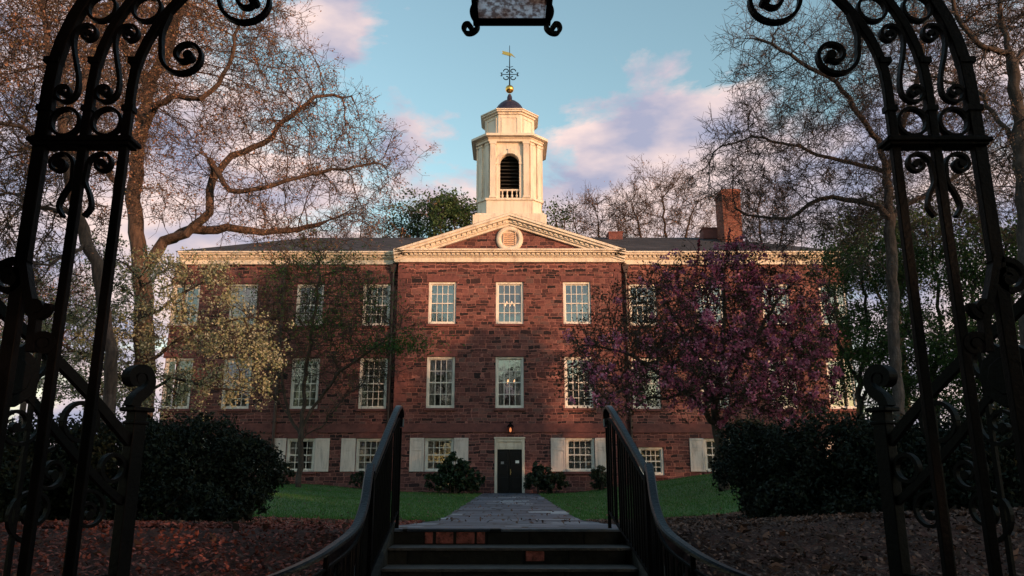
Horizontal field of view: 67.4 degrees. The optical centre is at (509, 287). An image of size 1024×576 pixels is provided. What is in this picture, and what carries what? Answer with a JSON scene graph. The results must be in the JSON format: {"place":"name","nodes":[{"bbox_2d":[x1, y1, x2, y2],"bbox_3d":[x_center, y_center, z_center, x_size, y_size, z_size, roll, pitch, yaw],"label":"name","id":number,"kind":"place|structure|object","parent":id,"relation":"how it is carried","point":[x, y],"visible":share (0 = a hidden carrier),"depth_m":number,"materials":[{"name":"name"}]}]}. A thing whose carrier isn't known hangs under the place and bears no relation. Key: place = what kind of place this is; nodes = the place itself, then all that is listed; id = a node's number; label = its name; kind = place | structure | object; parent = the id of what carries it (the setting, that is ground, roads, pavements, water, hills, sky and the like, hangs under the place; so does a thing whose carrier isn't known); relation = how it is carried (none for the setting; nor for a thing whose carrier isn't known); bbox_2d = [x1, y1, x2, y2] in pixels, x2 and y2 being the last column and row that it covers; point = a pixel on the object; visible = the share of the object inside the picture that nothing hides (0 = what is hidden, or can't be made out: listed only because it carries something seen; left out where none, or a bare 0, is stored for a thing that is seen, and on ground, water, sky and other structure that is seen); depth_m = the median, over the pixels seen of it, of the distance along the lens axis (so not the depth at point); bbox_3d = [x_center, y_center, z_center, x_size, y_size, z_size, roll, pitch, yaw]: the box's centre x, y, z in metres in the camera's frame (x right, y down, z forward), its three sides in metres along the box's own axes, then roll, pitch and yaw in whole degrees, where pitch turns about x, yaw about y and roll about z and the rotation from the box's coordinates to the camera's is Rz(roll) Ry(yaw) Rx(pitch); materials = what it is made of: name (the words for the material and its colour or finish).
{"place":"outdoors","nodes":[
{"label":"outdoors","id":0,"kind":"place"},
{"bbox_2d":[254,484,482,521],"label":"lawn","id":1,"kind":"structure","parent":0,"point":[307,502],"depth_m":21.29,"materials":[{"name":"green plant"}]},
{"bbox_2d":[0,0,232,435],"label":"bare tree","id":2,"kind":"object","parent":1,"relation":"on","point":[87,244],"visible":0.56,"depth_m":15.44,"materials":[{"name":"brown plant"}]},
{"bbox_2d":[0,229,295,420],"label":"dogwood tree","id":3,"kind":"object","parent":1,"relation":"on","point":[138,356],"visible":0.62,"depth_m":16.92,"materials":[{"name":"yellow plant"}]},
{"bbox_2d":[0,0,441,418],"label":"bare tree","id":4,"kind":"object","parent":1,"relation":"on","point":[136,235],"visible":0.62,"depth_m":21.43,"materials":[{"name":"brown plant"}]},
{"bbox_2d":[222,212,464,487],"bbox_3d":[-7.328,2.618,34.337,10.735,12.492,6.087,0,-14,0],"label":"young tree","id":5,"kind":"object","parent":1,"relation":"on","point":[377,346],"visible":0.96,"depth_m":33.83,"materials":[{"name":"green plant"}]},
{"bbox_2d":[7,473,742,521],"bbox_3d":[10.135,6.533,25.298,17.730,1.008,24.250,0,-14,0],"label":"lawn","id":6,"kind":"structure","parent":0,"point":[736,508],"depth_m":21.39,"materials":[{"name":"green plant"}]},
{"bbox_2d":[260,474,740,523],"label":"stray leaves","id":7,"kind":"object","parent":6,"relation":"on","point":[563,521],"visible":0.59,"depth_m":15.13,"materials":[{"name":"brown plant"}]},
{"bbox_2d":[541,228,850,490],"bbox_3d":[5.268,1.953,22.105,8.838,7.789,6.080,0,-14,0],"label":"crabapple tree","id":8,"kind":"object","parent":6,"relation":"on","point":[690,347],"visible":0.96,"depth_m":21.13,"materials":[{"name":"purple plant"}]},
{"bbox_2d":[673,0,1023,420],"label":"bare tree","id":9,"kind":"object","parent":6,"relation":"on","point":[886,212],"visible":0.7,"depth_m":20.06,"materials":[{"name":"brown plant"}]},
{"bbox_2d":[777,214,946,424],"bbox_3d":[11.996,1.763,26.361,5.518,9.107,4.889,0,-14,0],"label":"leafing tree","id":10,"kind":"object","parent":6,"relation":"on","point":[849,352],"visible":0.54,"depth_m":26.08,"materials":[{"name":"green plant"}]},
{"bbox_2d":[854,197,1006,426],"bbox_3d":[13.523,1.307,24.319,5.584,9.038,4.824,0,-14,0],"label":"leafing tree","id":11,"kind":"object","parent":6,"relation":"on","point":[910,382],"visible":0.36,"depth_m":24.23,"materials":[{"name":"green plant"}]},
{"bbox_2d":[907,192,1020,416],"bbox_3d":[14.425,1.269,22.229,5.528,8.057,4.804,0,-14,0],"label":"leafing tree","id":12,"kind":"object","parent":6,"relation":"on","point":[1012,252],"visible":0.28,"depth_m":22.58,"materials":[{"name":"green plant"}]},
{"bbox_2d":[399,493,615,525],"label":"path","id":13,"kind":"structure","parent":0,"point":[523,506],"depth_m":16.58,"materials":[{"name":"grey stone"}]},
{"bbox_2d":[0,495,1023,575],"bbox_3d":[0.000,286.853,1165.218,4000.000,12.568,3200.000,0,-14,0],"label":"ground","id":14,"kind":"structure","parent":0,"point":[340,551],"depth_m":6.00,"materials":[{"name":"soil"}]},
{"bbox_2d":[0,252,95,425],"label":"bare tree","id":15,"kind":"object","parent":14,"relation":"on","point":[23,405],"visible":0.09,"depth_m":66.98,"materials":[{"name":"brown plant"}]},
{"bbox_2d":[0,408,290,528],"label":"evergreen bush","id":16,"kind":"object","parent":14,"relation":"on","point":[210,480],"visible":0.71,"depth_m":8.37,"materials":[{"name":"green plant"}]},
{"bbox_2d":[0,516,423,575],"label":"leaf litter","id":17,"kind":"object","parent":14,"relation":"on","point":[213,525],"visible":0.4,"depth_m":6.02,"materials":[{"name":"brown plant"}]},
{"bbox_2d":[265,461,295,484],"bbox_3d":[-10.880,8.626,35.976,1.824,1.299,1.424,0,-14,0],"label":"laurel shrub","id":18,"kind":"object","parent":14,"relation":"on","point":[292,472],"visible":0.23,"depth_m":35.96,"materials":[{"name":"green plant"}]},
{"bbox_2d":[348,470,363,488],"bbox_3d":[-6.963,9.009,35.919,1.131,0.955,0.919,0,-14,0],"label":"laurel shrub","id":19,"kind":"object","parent":14,"relation":"on","point":[358,475],"visible":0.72,"depth_m":35.76,"materials":[{"name":"green plant"}]},
{"bbox_2d":[310,188,413,237],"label":"bare tree","id":20,"kind":"object","parent":14,"relation":"on","point":[362,226],"visible":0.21,"depth_m":66.48,"materials":[{"name":"brown plant"}]},
{"bbox_2d":[380,182,452,237],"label":"leafy tree","id":21,"kind":"object","parent":14,"relation":"on","point":[414,219],"visible":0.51,"depth_m":68.45,"materials":[{"name":"green plant"}]},
{"bbox_2d":[415,185,476,237],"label":"leafy tree","id":22,"kind":"object","parent":14,"relation":"on","point":[453,211],"visible":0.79,"depth_m":64.31,"materials":[{"name":"green plant"}]},
{"bbox_2d":[424,451,485,493],"bbox_3d":[-2.535,8.565,35.594,2.872,2.042,1.819,0,-14,0],"label":"laurel shrub","id":23,"kind":"object","parent":14,"relation":"on","point":[450,477],"visible":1,"depth_m":35.28,"materials":[{"name":"green plant"}]},
{"bbox_2d":[158,45,856,493],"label":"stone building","id":24,"kind":"structure","parent":14,"relation":"on","point":[490,265],"depth_m":38.73,"materials":[{"name":"brick"}]},
{"bbox_2d":[161,358,193,408],"bbox_3d":[-16.650,4.819,38.648,1.400,2.549,0.330,0,-14,0],"label":"window","id":25,"kind":"structure","parent":24,"relation":"in","point":[186,405],"depth_m":38.67,"materials":[{"name":"white paint"}]},
{"bbox_2d":[170,284,199,324],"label":"window","id":26,"kind":"structure","parent":24,"relation":"in","point":[196,291],"depth_m":39.68,"materials":[{"name":"white paint"}]},
{"bbox_2d":[221,358,251,408],"bbox_3d":[-13.680,4.819,38.648,1.400,2.549,0.330,0,-14,0],"label":"window","id":27,"kind":"structure","parent":24,"relation":"in","point":[242,404],"depth_m":38.61,"materials":[{"name":"white paint"}]},
{"bbox_2d":[229,284,257,324],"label":"window","id":28,"kind":"structure","parent":24,"relation":"in","point":[249,294],"depth_m":39.71,"materials":[{"name":"white paint"}]},
{"bbox_2d":[286,439,314,471],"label":"window","id":29,"kind":"structure","parent":24,"relation":"in","point":[291,454],"depth_m":37.84,"materials":[{"name":"white paint"}]},
{"bbox_2d":[289,358,319,408],"bbox_3d":[-10.260,4.819,38.648,1.400,2.549,0.330,0,-14,0],"label":"window","id":30,"kind":"structure","parent":24,"relation":"in","point":[296,398],"depth_m":38.63,"materials":[{"name":"white paint"}]},
{"bbox_2d":[295,284,323,324],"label":"window","id":31,"kind":"structure","parent":24,"relation":"in","point":[299,286],"depth_m":39.64,"materials":[{"name":"white paint"}]},
{"bbox_2d":[355,439,380,471],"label":"window","id":32,"kind":"structure","parent":24,"relation":"in","point":[361,447],"depth_m":37.85,"materials":[{"name":"white paint"}]},
{"bbox_2d":[358,358,387,408],"bbox_3d":[-6.840,4.819,38.648,1.400,2.549,0.330,0,-14,0],"label":"window","id":33,"kind":"structure","parent":24,"relation":"in","point":[379,402],"depth_m":38.63,"materials":[{"name":"white paint"}]},
{"bbox_2d":[362,284,390,324],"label":"window","id":34,"kind":"structure","parent":24,"relation":"in","point":[383,296],"depth_m":39.68,"materials":[{"name":"white paint"}]},
{"bbox_2d":[424,438,453,471],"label":"window","id":35,"kind":"structure","parent":24,"relation":"in","point":[430,443],"depth_m":37.43,"materials":[{"name":"white paint"}]},
{"bbox_2d":[426,357,454,407],"bbox_3d":[-3.420,4.713,38.210,1.400,2.549,0.330,0,-14,0],"label":"window","id":36,"kind":"structure","parent":24,"relation":"in","point":[431,394],"depth_m":38.24,"materials":[{"name":"white paint"}]},
{"bbox_2d":[428,282,455,323],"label":"window","id":37,"kind":"structure","parent":24,"relation":"in","point":[435,308],"depth_m":39.23,"materials":[{"name":"white paint"}]},
{"bbox_2d":[495,357,523,407],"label":"window","id":38,"kind":"structure","parent":24,"relation":"in","point":[519,361],"depth_m":38.24,"materials":[{"name":"white paint"}]},
{"bbox_2d":[496,282,522,323],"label":"window","id":39,"kind":"structure","parent":24,"relation":"in","point":[500,286],"depth_m":39.20,"materials":[{"name":"white paint"}]},
{"bbox_2d":[497,450,521,492],"bbox_3d":[0.000,8.847,37.110,1.190,2.035,0.100,0,-14,0],"label":"door","id":40,"kind":"structure","parent":24,"relation":"in","point":[502,455],"depth_m":37.10,"materials":[{"name":"black wood"}]},
{"bbox_2d":[507,421,513,432],"bbox_3d":[0.039,6.753,37.304,0.340,0.578,0.430,0,-14,0],"label":"wall lantern","id":41,"kind":"object","parent":24,"relation":"attached to","point":[510,425],"depth_m":37.15,"materials":[{"name":"metal"}]},
{"bbox_2d":[563,282,590,323],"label":"window","id":42,"kind":"structure","parent":24,"relation":"in","point":[572,298],"depth_m":39.24,"materials":[{"name":"white paint"}]},
{"bbox_2d":[564,357,592,407],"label":"window","id":43,"kind":"structure","parent":24,"relation":"in","point":[567,405],"depth_m":38.22,"materials":[{"name":"white paint"}]},
{"bbox_2d":[565,438,594,471],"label":"window","id":44,"kind":"structure","parent":24,"relation":"in","point":[585,446],"depth_m":37.42,"materials":[{"name":"white paint"}]},
{"bbox_2d":[629,284,656,324],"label":"window","id":45,"kind":"structure","parent":24,"relation":"in","point":[632,284],"depth_m":39.62,"materials":[{"name":"white paint"}]},
{"bbox_2d":[631,358,660,408],"bbox_3d":[6.840,4.819,38.648,1.400,2.549,0.330,0,-14,0],"label":"window","id":46,"kind":"structure","parent":24,"relation":"in","point":[652,380],"depth_m":38.54,"materials":[{"name":"white paint"}]},
{"bbox_2d":[638,447,663,474],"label":"window","id":47,"kind":"structure","parent":24,"relation":"in","point":[656,453],"depth_m":37.79,"materials":[{"name":"white paint"}]},
{"bbox_2d":[695,284,722,324],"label":"window","id":48,"kind":"structure","parent":24,"relation":"in","point":[718,314],"depth_m":39.66,"materials":[{"name":"white paint"}]},
{"bbox_2d":[699,358,728,408],"bbox_3d":[10.260,4.819,38.648,1.400,2.549,0.330,0,-14,0],"label":"window","id":49,"kind":"structure","parent":24,"relation":"in","point":[699,358],"depth_m":38.56,"materials":[{"name":"white paint"}]},
{"bbox_2d":[704,439,729,471],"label":"window","id":50,"kind":"structure","parent":24,"relation":"in","point":[709,444],"depth_m":37.86,"materials":[{"name":"white paint"}]},
{"bbox_2d":[762,284,788,323],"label":"window","id":51,"kind":"structure","parent":24,"relation":"in","point":[781,285],"depth_m":39.70,"materials":[{"name":"white paint"}]},
{"bbox_2d":[769,358,797,408],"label":"window","id":52,"kind":"structure","parent":24,"relation":"in","point":[785,358],"depth_m":38.46,"materials":[{"name":"white paint"}]},
{"bbox_2d":[819,284,847,324],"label":"window","id":53,"kind":"structure","parent":24,"relation":"in","point":[826,321],"depth_m":39.61,"materials":[{"name":"white paint"}]},
{"bbox_2d":[826,358,856,408],"bbox_3d":[16.650,4.819,38.648,1.400,2.549,0.330,0,-14,0],"label":"window","id":54,"kind":"structure","parent":24,"relation":"in","point":[850,403],"depth_m":38.54,"materials":[{"name":"white paint"}]},
{"bbox_2d":[354,522,664,575],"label":"stone steps","id":55,"kind":"structure","parent":14,"relation":"on","point":[506,551],"depth_m":6.06,"materials":[{"name":"grey stone"}]},
{"bbox_2d":[267,405,403,575],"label":"handrail","id":56,"kind":"object","parent":55,"relation":"on","point":[372,524],"visible":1,"depth_m":5.54,"materials":[{"name":"metal"}]},
{"bbox_2d":[603,405,751,575],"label":"handrail","id":57,"kind":"object","parent":55,"relation":"on","point":[652,526],"visible":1,"depth_m":5.67,"materials":[{"name":"metal"}]},
{"bbox_2d":[0,505,1023,575],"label":"leaves","id":58,"kind":"object","parent":14,"relation":"on","point":[799,549],"visible":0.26,"depth_m":6.11,"materials":[{"name":"brown plant"}]},
{"bbox_2d":[523,461,568,493],"bbox_3d":[1.689,8.840,35.669,2.122,1.555,1.428,4,-14,-17],"label":"laurel shrub","id":59,"kind":"object","parent":14,"relation":"on","point":[537,478],"visible":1,"depth_m":35.45,"materials":[{"name":"green plant"}]},
{"bbox_2d":[542,195,581,233],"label":"leafy tree","id":60,"kind":"object","parent":14,"relation":"on","point":[558,215],"visible":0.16,"depth_m":67.16,"materials":[{"name":"green plant"}]},
{"bbox_2d":[588,465,606,489],"bbox_3d":[4.272,8.854,35.742,1.138,1.232,1.245,12,-18,-40],"label":"laurel shrub","id":61,"kind":"object","parent":14,"relation":"on","point":[598,476],"visible":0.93,"depth_m":35.53,"materials":[{"name":"green plant"}]},
{"bbox_2d":[557,180,649,237],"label":"bare tree","id":62,"kind":"object","parent":14,"relation":"on","point":[592,201],"visible":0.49,"depth_m":68.46,"materials":[{"name":"brown plant"}]},
{"bbox_2d":[602,154,715,237],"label":"bare tree","id":63,"kind":"object","parent":14,"relation":"on","point":[648,213],"visible":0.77,"depth_m":66.66,"materials":[{"name":"brown plant"}]},
{"bbox_2d":[698,172,817,246],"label":"bare tree","id":64,"kind":"object","parent":14,"relation":"on","point":[760,226],"visible":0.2,"depth_m":68.86,"materials":[{"name":"brown plant"}]},
{"bbox_2d":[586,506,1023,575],"bbox_3d":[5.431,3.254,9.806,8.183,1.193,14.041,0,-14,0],"label":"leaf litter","id":65,"kind":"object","parent":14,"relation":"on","point":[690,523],"visible":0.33,"depth_m":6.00,"materials":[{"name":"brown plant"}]},
{"bbox_2d":[706,402,1021,519],"bbox_3d":[3.704,1.905,8.322,3.699,1.382,2.154,-11,-17,38],"label":"evergreen bush","id":66,"kind":"object","parent":14,"relation":"on","point":[777,470],"visible":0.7,"depth_m":8.16,"materials":[{"name":"green plant"}]},
{"bbox_2d":[819,180,963,412],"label":"leafy tree","id":67,"kind":"object","parent":14,"relation":"on","point":[926,286],"visible":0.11,"depth_m":61.50,"materials":[{"name":"green plant"}]},
{"bbox_2d":[853,0,1023,345],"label":"bare tree","id":68,"kind":"object","parent":14,"relation":"on","point":[1015,137],"visible":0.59,"depth_m":16.35,"materials":[{"name":"brown plant"}]},
{"bbox_2d":[917,392,1023,514],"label":"evergreen bush","id":69,"kind":"object","parent":14,"relation":"on","point":[1012,490],"visible":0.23,"depth_m":7.07,"materials":[{"name":"green plant"}]},
{"bbox_2d":[0,0,1023,444],"label":"sky","id":70,"kind":"structure","parent":0,"point":[621,80],"materials":[{"name":"blue"}]},
{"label":"pavement","id":71,"kind":"structure","parent":0,"visible":0},
{"bbox_2d":[0,299,155,575],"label":"gate leaf","id":72,"kind":"object","parent":71,"relation":"on","point":[30,373],"visible":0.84,"depth_m":3.42,"materials":[{"name":"metal"}]},
{"bbox_2d":[0,0,1023,575],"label":"iron gateway","id":73,"kind":"object","parent":71,"relation":"on","point":[18,278],"visible":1,"depth_m":2.95,"materials":[{"name":"black metal"}]},
{"bbox_2d":[461,0,561,36],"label":"hanging lantern","id":74,"kind":"object","parent":73,"relation":"hanging from","point":[508,13],"visible":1,"depth_m":3.32,"materials":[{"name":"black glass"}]},
{"bbox_2d":[863,294,1023,575],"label":"gate leaf","id":75,"kind":"object","parent":73,"relation":"attached to","point":[988,373],"visible":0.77,"depth_m":3.41,"materials":[{"name":"metal"}]}
]}

